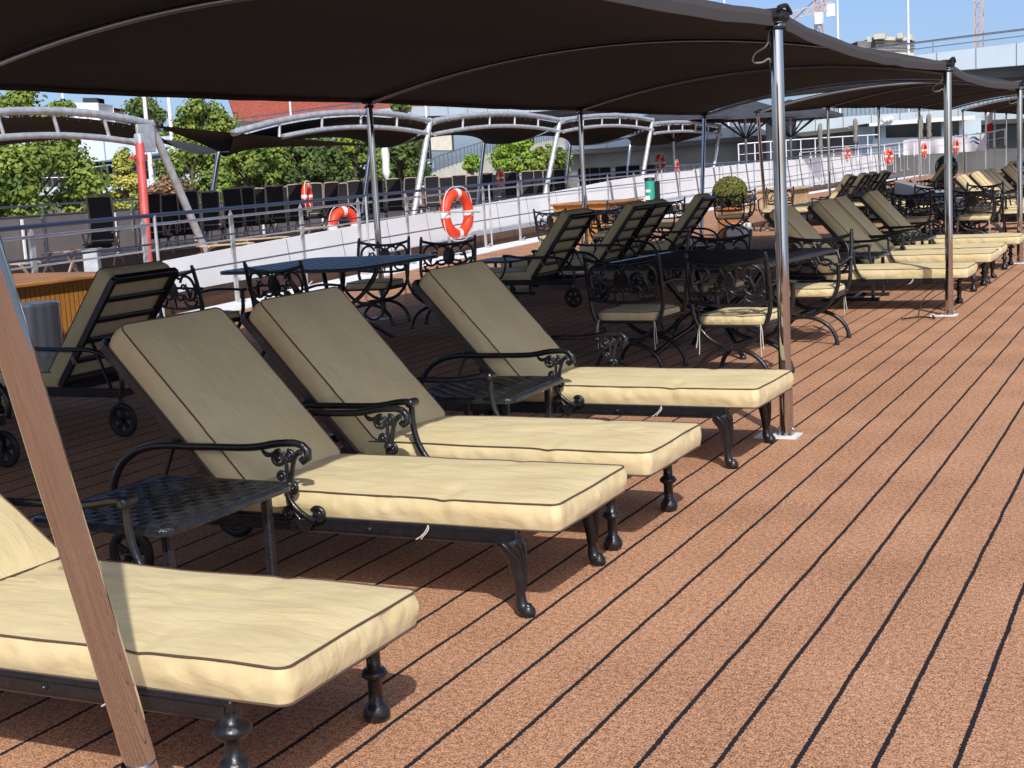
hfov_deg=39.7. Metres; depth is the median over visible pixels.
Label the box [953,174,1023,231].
sun lounger
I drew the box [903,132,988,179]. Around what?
wave banner
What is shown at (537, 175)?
folding deck chair
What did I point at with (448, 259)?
patio chair
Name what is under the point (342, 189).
folding deck chair
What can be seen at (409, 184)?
folding deck chair
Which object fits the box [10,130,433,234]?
terrace building
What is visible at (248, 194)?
folding deck chair
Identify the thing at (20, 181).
maple tree
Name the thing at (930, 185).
patio chair
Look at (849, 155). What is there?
lifebuoy
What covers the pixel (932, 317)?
cable
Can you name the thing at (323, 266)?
dining table
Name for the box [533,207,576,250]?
patio chair
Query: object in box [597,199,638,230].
patio chair
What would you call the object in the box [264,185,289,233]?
folding deck chair
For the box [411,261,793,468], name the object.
sun lounger
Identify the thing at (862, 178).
sun lounger
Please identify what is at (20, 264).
folding table
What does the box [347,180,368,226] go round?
folding deck chair
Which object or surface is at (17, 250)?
windscreen fence
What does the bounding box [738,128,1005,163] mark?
deck railing
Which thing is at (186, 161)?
maple tree
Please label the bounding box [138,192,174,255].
folding deck chair
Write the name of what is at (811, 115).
open parasol
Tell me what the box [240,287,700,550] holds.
sun lounger
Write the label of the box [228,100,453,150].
red roofed building
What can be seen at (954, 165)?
sun lounger
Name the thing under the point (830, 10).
tower crane
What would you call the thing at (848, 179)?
sun lounger
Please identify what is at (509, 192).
folding deck chair
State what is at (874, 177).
sun lounger
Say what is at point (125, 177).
young tree
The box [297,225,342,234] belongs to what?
folding table
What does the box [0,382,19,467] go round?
sun lounger
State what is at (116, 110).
orange roofed house
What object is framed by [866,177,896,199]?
patio chair
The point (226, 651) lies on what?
sun lounger
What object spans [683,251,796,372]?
patio chair
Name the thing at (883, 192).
patio chair
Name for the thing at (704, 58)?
shade awning
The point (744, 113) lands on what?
open parasol
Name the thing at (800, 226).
sun lounger
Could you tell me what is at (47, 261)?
folding table
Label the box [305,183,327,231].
folding deck chair
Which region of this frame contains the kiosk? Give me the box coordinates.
[848,115,980,154]
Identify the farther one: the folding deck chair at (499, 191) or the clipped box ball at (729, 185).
the folding deck chair at (499, 191)
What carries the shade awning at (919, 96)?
on the deck at (838, 582)
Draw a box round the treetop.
[390,104,411,118]
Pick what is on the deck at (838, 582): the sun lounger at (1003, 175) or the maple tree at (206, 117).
the sun lounger at (1003, 175)
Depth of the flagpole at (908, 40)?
134.60 m
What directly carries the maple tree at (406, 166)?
on the quay
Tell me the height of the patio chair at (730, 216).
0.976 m
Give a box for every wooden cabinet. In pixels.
[12,272,95,339]
[550,198,643,240]
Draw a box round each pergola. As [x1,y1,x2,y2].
[0,106,220,252]
[154,109,432,223]
[388,111,561,204]
[508,113,654,186]
[573,120,721,177]
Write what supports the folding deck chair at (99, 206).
on the neighbouring deck at (136, 259)
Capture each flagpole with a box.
[836,0,840,112]
[907,0,909,111]
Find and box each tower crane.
[792,0,835,119]
[974,0,983,105]
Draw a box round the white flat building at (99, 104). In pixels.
[74,98,114,121]
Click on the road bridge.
(1005, 62)
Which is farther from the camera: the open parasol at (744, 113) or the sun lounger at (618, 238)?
the open parasol at (744, 113)
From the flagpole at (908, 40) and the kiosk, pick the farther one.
the flagpole at (908, 40)
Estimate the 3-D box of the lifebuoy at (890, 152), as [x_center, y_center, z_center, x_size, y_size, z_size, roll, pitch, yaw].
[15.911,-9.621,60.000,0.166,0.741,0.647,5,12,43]
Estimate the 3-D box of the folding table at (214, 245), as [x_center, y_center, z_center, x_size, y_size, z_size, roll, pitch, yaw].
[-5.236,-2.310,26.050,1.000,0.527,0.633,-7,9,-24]
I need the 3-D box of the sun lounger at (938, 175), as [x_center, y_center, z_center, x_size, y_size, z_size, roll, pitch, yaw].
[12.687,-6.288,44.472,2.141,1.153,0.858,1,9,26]
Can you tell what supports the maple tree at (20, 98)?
on the quay
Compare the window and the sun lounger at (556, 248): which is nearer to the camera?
the sun lounger at (556, 248)
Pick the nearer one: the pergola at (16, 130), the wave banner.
the pergola at (16, 130)
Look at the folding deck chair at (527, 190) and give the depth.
59.04 m
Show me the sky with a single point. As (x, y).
(858, 19)
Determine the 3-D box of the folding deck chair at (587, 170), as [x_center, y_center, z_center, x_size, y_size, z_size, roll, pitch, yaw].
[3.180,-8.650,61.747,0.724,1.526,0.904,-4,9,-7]
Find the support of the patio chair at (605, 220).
on the deck at (838, 582)
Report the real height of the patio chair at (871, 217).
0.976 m
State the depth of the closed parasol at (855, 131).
94.80 m
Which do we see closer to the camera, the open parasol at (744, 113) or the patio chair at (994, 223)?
the patio chair at (994, 223)
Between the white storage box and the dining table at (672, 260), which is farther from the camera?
the white storage box
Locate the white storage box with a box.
[727,223,751,236]
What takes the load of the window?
in the kiosk
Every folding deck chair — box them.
[80,195,123,267]
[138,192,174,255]
[158,193,186,250]
[175,190,205,251]
[200,190,226,239]
[221,187,249,239]
[236,186,260,237]
[248,188,274,235]
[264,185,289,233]
[275,186,299,232]
[286,184,310,233]
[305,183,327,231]
[320,182,349,230]
[338,183,347,223]
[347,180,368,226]
[367,179,388,222]
[384,178,404,216]
[402,177,426,214]
[424,176,442,211]
[439,177,456,209]
[451,174,468,208]
[466,175,481,203]
[479,173,497,203]
[493,174,504,200]
[501,172,519,199]
[519,171,537,195]
[533,170,543,193]
[543,169,560,191]
[551,169,570,191]
[576,167,589,186]
[589,167,599,183]
[600,166,610,181]
[615,165,626,179]
[628,165,639,177]
[646,164,656,174]
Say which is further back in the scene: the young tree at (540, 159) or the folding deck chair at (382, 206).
the young tree at (540, 159)
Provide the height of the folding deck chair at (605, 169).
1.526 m
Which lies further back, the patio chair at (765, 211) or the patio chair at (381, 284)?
the patio chair at (765, 211)
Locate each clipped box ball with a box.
[712,175,747,236]
[935,155,957,187]
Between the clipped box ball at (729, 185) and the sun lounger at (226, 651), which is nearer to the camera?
the sun lounger at (226, 651)
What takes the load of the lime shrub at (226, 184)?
on the quay
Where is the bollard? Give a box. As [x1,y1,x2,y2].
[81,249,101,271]
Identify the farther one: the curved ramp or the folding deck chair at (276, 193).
the curved ramp
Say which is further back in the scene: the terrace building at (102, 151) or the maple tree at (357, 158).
the terrace building at (102, 151)
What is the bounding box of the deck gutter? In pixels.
[165,174,928,316]
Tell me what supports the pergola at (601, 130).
on the neighbouring deck at (136, 259)
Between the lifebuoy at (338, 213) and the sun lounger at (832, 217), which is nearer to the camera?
the sun lounger at (832, 217)
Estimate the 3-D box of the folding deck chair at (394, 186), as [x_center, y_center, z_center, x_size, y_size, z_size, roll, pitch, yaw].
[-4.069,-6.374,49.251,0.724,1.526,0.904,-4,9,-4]
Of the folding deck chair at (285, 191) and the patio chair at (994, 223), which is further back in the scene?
the folding deck chair at (285, 191)
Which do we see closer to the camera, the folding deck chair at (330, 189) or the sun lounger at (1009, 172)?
the sun lounger at (1009, 172)
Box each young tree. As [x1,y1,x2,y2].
[109,146,138,245]
[486,139,537,179]
[526,143,573,173]
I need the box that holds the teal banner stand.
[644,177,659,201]
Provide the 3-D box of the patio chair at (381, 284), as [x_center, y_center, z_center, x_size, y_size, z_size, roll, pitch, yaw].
[-1.552,-1.177,16.250,0.705,0.976,0.633,0,9,20]
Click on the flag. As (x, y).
(989, 117)
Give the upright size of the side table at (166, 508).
0.506 m
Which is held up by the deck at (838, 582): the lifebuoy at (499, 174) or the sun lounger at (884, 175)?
the sun lounger at (884, 175)
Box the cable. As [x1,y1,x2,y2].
[901,286,944,319]
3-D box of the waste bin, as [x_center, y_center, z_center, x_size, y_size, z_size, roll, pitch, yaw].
[-3.968,-0.293,11.912,0.410,0.780,0.410,1,9,26]
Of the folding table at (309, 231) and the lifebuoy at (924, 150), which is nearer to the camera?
the folding table at (309, 231)
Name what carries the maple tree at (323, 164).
on the quay
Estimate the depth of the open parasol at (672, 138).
56.54 m
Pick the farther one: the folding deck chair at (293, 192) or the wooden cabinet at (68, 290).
the folding deck chair at (293, 192)
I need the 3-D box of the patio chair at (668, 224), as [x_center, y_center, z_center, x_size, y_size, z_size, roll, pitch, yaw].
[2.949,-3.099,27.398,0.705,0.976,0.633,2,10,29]
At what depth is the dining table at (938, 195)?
25.22 m
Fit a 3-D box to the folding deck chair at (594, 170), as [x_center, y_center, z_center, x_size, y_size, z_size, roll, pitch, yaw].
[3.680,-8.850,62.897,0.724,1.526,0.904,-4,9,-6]
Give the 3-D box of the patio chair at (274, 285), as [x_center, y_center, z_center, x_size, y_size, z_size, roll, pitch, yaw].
[-1.972,-0.658,12.950,0.705,0.976,0.633,2,10,29]
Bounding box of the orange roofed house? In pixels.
[114,108,124,123]
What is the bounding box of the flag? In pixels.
[986,99,995,169]
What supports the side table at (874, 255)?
on the deck at (838, 582)
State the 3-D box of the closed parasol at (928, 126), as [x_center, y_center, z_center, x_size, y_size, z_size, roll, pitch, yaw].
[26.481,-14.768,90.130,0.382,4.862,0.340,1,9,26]
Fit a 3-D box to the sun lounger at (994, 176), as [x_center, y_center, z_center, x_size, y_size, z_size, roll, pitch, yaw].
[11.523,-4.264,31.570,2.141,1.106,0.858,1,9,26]
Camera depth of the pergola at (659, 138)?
59.08 m
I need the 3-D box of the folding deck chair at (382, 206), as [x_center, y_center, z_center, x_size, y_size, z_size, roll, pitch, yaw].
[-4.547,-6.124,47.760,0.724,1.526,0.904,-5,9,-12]
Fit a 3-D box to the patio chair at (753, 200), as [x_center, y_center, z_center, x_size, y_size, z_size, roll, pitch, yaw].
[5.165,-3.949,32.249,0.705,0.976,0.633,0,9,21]
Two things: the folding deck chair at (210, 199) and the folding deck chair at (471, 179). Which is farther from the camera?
the folding deck chair at (471, 179)
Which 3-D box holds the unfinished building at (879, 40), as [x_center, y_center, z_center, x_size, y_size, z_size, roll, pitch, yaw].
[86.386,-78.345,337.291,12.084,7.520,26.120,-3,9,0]
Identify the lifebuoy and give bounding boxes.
[301,181,312,211]
[327,205,356,229]
[433,186,479,240]
[496,167,503,186]
[654,153,665,171]
[843,146,850,158]
[884,147,892,164]
[921,142,926,158]
[953,139,958,154]
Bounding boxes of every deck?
[0,170,1023,767]
[11,174,901,273]
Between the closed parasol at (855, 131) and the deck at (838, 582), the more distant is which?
the closed parasol at (855, 131)
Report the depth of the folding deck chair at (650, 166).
66.70 m
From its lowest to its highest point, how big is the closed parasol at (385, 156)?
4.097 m
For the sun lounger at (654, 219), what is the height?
1.153 m
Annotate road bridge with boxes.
[229,28,1023,175]
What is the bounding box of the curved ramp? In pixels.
[422,127,565,187]
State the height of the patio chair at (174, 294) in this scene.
0.976 m
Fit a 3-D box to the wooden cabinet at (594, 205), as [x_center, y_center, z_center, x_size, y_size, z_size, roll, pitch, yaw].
[1.979,-3.762,32.540,1.500,0.848,1.920,1,10,28]
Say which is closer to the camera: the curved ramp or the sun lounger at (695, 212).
the sun lounger at (695, 212)
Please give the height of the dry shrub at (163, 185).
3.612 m
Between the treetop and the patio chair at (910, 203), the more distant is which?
the treetop
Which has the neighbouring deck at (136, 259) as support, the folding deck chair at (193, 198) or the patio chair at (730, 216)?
the folding deck chair at (193, 198)
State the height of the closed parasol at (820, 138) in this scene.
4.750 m
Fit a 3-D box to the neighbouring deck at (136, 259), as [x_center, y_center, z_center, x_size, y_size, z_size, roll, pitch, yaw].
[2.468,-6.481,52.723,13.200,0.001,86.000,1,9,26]
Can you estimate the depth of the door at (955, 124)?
114.99 m
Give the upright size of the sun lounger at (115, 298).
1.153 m
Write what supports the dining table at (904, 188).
on the deck at (838, 582)
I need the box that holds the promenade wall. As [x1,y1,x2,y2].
[432,94,1023,188]
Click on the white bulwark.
(505, 230)
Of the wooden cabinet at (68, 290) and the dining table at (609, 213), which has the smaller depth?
the wooden cabinet at (68, 290)
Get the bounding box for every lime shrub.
[216,181,235,201]
[461,154,480,174]
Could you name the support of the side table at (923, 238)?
on the deck at (838, 582)
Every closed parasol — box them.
[381,148,390,178]
[817,122,822,152]
[853,117,857,155]
[917,113,922,174]
[926,112,931,174]
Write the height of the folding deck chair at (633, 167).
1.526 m
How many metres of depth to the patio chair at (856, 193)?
32.26 m
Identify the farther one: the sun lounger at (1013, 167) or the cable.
the sun lounger at (1013, 167)
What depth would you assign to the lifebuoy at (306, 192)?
30.86 m
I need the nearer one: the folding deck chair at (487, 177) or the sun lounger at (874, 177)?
the sun lounger at (874, 177)
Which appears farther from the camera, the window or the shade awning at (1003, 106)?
the window
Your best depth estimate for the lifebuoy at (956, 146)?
63.86 m
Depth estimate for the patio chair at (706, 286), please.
13.69 m
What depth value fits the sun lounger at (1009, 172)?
35.03 m
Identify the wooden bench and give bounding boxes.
[753,186,811,209]
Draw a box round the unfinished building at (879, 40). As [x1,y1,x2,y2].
[851,33,914,55]
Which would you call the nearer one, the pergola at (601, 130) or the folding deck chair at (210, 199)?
the folding deck chair at (210, 199)
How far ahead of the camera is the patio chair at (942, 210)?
27.02 m
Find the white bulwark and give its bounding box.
[156,154,887,317]
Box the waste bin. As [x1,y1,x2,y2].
[21,300,62,396]
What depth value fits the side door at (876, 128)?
117.80 m
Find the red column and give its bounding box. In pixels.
[129,133,152,261]
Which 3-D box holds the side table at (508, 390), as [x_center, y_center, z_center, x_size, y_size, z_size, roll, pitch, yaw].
[-0.136,0.259,7.751,0.660,0.506,0.760,1,9,24]
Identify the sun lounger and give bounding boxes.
[0,261,178,436]
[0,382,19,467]
[0,492,418,767]
[99,307,626,618]
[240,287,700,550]
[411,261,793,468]
[490,208,606,307]
[500,201,658,291]
[526,198,681,286]
[579,193,719,273]
[763,205,977,307]
[771,174,859,227]
[793,172,871,215]
[795,171,880,220]
[807,170,891,218]
[807,198,999,291]
[833,195,1006,283]
[858,190,1023,269]
[885,163,943,196]
[893,162,958,199]
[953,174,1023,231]
[954,161,1016,191]
[969,171,1023,222]
[980,170,1023,199]
[985,169,1023,198]
[990,168,1016,193]
[1001,166,1023,192]
[1010,165,1023,194]
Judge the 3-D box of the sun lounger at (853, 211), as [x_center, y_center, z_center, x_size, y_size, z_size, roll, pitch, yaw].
[5.019,-1.823,17.696,2.142,1.107,0.839,1,9,25]
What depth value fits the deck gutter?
26.20 m
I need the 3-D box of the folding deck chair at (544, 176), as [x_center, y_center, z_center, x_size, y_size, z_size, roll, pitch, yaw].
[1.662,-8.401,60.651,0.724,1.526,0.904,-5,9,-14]
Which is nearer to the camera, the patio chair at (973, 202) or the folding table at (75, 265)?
the patio chair at (973, 202)
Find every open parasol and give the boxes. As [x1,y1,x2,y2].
[632,114,726,170]
[693,100,800,163]
[740,99,842,159]
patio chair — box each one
[159,265,246,328]
[243,260,343,356]
[339,236,410,325]
[403,235,476,328]
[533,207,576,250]
[582,251,688,367]
[587,205,622,242]
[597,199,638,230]
[649,197,685,246]
[668,229,751,336]
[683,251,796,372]
[712,191,751,238]
[742,188,755,230]
[757,186,793,231]
[765,229,853,344]
[841,182,875,223]
[861,188,898,242]
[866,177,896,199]
[881,179,910,216]
[890,189,938,243]
[893,181,936,228]
[910,184,944,234]
[952,186,996,233]
[964,181,1003,233]
[1000,195,1023,232]
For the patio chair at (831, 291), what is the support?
on the deck at (838, 582)
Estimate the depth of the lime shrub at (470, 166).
69.84 m
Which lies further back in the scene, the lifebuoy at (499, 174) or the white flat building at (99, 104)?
the white flat building at (99, 104)
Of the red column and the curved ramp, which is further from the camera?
the curved ramp
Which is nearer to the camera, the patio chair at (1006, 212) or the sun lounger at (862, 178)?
the patio chair at (1006, 212)
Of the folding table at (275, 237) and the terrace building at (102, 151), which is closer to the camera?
the folding table at (275, 237)
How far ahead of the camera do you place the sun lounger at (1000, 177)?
32.40 m
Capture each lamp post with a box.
[142,97,153,184]
[167,97,174,151]
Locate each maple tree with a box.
[0,90,88,177]
[0,139,116,253]
[120,97,201,135]
[149,143,234,202]
[170,98,242,160]
[198,147,294,187]
[257,138,358,187]
[313,137,395,186]
[384,137,435,189]
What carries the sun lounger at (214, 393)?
on the deck at (838, 582)
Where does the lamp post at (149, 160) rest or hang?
on the quay
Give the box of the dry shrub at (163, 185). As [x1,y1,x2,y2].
[147,175,190,240]
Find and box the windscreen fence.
[0,161,742,260]
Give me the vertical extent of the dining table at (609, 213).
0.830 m
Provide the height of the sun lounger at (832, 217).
1.106 m
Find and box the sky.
[0,0,1023,171]
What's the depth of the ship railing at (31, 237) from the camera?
22.44 m
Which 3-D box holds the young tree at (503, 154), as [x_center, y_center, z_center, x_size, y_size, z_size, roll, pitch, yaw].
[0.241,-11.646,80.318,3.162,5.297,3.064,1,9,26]
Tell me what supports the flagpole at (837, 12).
on the quay
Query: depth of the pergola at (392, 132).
34.01 m
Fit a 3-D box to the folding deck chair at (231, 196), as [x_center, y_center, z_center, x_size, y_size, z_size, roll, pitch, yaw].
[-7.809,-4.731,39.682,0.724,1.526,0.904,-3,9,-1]
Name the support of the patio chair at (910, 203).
on the deck at (838, 582)
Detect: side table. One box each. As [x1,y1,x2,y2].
[31,475,289,575]
[426,375,563,416]
[476,257,535,297]
[822,251,889,301]
[890,235,935,244]
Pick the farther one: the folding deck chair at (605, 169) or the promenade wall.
the promenade wall
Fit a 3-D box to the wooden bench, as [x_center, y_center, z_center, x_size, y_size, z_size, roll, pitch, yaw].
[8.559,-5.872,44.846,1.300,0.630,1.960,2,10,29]
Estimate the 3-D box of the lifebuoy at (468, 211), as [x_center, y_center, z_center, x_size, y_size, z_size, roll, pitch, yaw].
[-1.096,-3.428,28.592,0.266,1.104,1.264,3,10,34]
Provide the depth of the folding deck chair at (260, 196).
42.16 m
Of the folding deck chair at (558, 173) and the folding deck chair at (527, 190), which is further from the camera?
the folding deck chair at (558, 173)
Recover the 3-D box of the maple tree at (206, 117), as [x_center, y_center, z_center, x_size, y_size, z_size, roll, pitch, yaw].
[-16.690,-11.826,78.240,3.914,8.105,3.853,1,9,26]
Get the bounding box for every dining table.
[220,254,437,337]
[552,209,620,243]
[588,248,833,359]
[894,180,983,227]
[900,190,1000,234]
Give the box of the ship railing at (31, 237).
[0,144,909,316]
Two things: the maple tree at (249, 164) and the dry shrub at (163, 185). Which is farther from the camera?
the maple tree at (249, 164)
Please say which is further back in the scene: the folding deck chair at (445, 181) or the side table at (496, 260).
the folding deck chair at (445, 181)
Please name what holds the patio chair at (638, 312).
on the deck at (838, 582)
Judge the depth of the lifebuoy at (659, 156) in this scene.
61.90 m
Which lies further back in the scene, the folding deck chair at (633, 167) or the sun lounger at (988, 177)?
the folding deck chair at (633, 167)
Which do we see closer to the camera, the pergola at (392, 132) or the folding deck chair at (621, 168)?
the pergola at (392, 132)
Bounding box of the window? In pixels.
[886,122,940,137]
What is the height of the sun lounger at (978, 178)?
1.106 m
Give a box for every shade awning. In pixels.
[0,0,1023,767]
[754,81,1023,231]
[961,97,1023,173]
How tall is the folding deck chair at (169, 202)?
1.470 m
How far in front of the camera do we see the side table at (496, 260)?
18.71 m
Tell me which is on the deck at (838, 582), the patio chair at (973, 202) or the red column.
the patio chair at (973, 202)
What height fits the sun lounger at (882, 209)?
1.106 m
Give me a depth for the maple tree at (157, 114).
90.02 m
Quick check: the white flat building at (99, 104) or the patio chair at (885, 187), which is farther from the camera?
the white flat building at (99, 104)
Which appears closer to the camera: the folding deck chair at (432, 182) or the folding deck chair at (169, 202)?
the folding deck chair at (169, 202)
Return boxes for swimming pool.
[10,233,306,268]
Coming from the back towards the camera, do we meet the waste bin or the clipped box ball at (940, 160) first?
the clipped box ball at (940, 160)
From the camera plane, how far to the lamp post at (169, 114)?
81.59 m
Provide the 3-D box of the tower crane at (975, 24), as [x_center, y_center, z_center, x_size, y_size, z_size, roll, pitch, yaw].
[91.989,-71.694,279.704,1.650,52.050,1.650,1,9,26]
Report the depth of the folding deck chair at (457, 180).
54.55 m
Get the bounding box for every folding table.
[9,261,41,272]
[39,249,77,272]
[64,247,101,271]
[196,242,254,252]
[235,236,289,246]
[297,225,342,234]
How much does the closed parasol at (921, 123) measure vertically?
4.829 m
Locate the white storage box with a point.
(732, 232)
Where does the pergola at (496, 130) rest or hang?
on the neighbouring deck at (136, 259)
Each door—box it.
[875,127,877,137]
[953,121,958,135]

